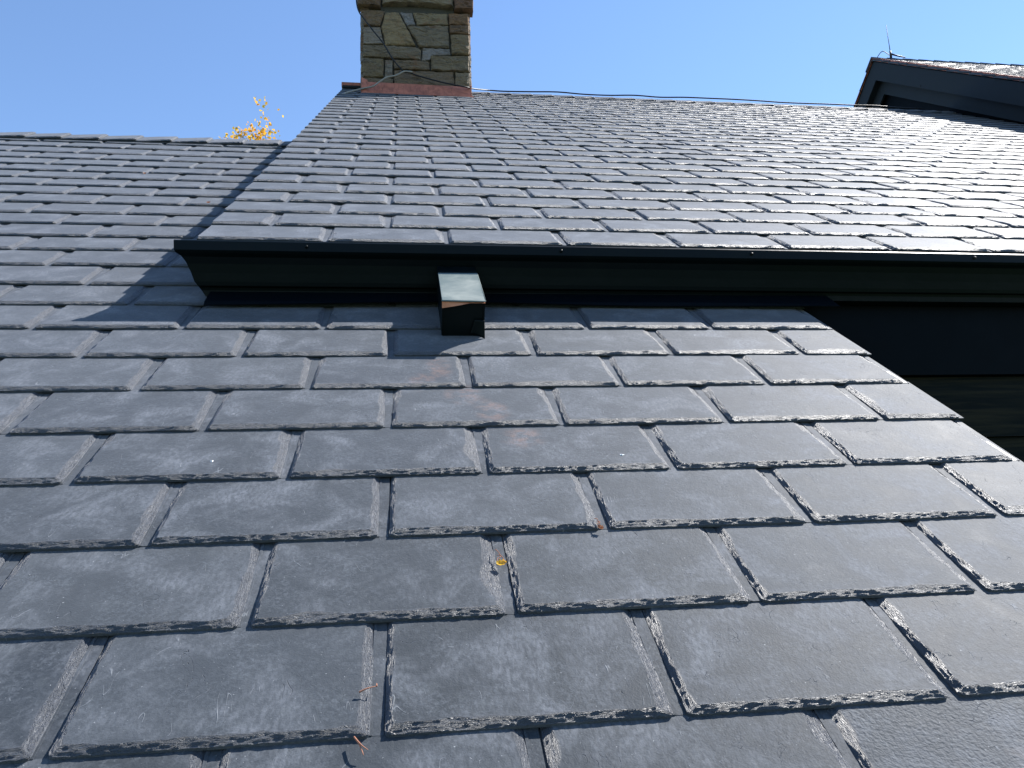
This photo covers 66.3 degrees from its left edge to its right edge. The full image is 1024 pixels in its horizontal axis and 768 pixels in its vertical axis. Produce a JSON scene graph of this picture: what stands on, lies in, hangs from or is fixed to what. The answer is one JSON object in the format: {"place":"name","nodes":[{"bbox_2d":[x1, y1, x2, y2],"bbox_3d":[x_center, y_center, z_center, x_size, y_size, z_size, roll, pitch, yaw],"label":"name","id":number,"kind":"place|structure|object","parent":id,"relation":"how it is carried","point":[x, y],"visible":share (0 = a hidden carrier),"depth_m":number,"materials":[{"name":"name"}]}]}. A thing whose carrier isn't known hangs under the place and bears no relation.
{"place":"outdoors","nodes":[
{"label":"outdoors","id":0,"kind":"place"},
{"bbox_2d":[0,0,1023,140],"label":"sky","id":1,"kind":"structure","parent":0,"point":[146,68],"materials":[{"name":"blue"}]},
{"label":"ground","id":2,"kind":"structure","parent":0,"visible":0},
{"bbox_2d":[219,97,283,139],"bbox_3d":[-5.438,0.604,16.683,4.589,14.342,5.204,3,-12,-25],"label":"tree","id":3,"kind":"object","parent":2,"relation":"on","point":[262,131],"visible":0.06,"depth_m":17.55,"materials":[{"name":"yellow plant"}]},
{"bbox_2d":[0,0,1023,767],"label":"house","id":4,"kind":"structure","parent":2,"relation":"on","point":[400,358],"depth_m":1.39,"materials":[{"name":"grey stone"}]},
{"bbox_2d":[353,736,367,754],"bbox_3d":[-0.149,0.351,0.762,0.022,0.014,0.006,-12,-15,41],"label":"twig","id":5,"kind":"object","parent":4,"relation":"on","point":[358,742],"visible":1,"depth_m":0.76,"materials":[{"name":"brown wood"}]},
{"bbox_2d":[334,70,411,97],"bbox_3d":[-1.176,-2.367,6.410,0.712,0.520,0.198,4,-13,-30],"label":"cable","id":6,"kind":"object","parent":4,"relation":"attached to","point":[381,80],"visible":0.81,"depth_m":6.49,"materials":[{"name":"black rubber"}]},
{"bbox_2d":[356,0,402,70],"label":"cable","id":7,"kind":"object","parent":4,"relation":"attached to","point":[377,36],"visible":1,"depth_m":6.58,"materials":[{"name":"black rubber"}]},
{"bbox_2d":[495,549,505,564],"bbox_3d":[-0.016,0.232,1.050,0.014,0.007,0.039,-1,24,-8],"label":"leaf","id":8,"kind":"object","parent":4,"relation":"on","point":[501,562],"visible":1,"depth_m":1.04,"materials":[{"name":"yellow plant"}]},
{"bbox_2d":[594,518,603,529],"bbox_3d":[0.126,0.201,1.131,0.009,0.006,0.028,-1,24,-8],"label":"leaf","id":9,"kind":"object","parent":4,"relation":"on","point":[600,527],"visible":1,"depth_m":1.12,"materials":[{"name":"brown plant"}]},
{"bbox_2d":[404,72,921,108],"bbox_3d":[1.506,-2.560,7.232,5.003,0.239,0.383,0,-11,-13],"label":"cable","id":10,"kind":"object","parent":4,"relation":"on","point":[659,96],"visible":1,"depth_m":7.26,"materials":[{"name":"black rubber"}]},
{"bbox_2d":[877,26,904,57],"bbox_3d":[4.166,-3.772,8.674,0.311,0.390,0.081,-5,-11,13],"label":"lightning rod","id":11,"kind":"object","parent":4,"relation":"on","point":[890,54],"visible":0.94,"depth_m":8.63,"materials":[{"name":"grey metal"}]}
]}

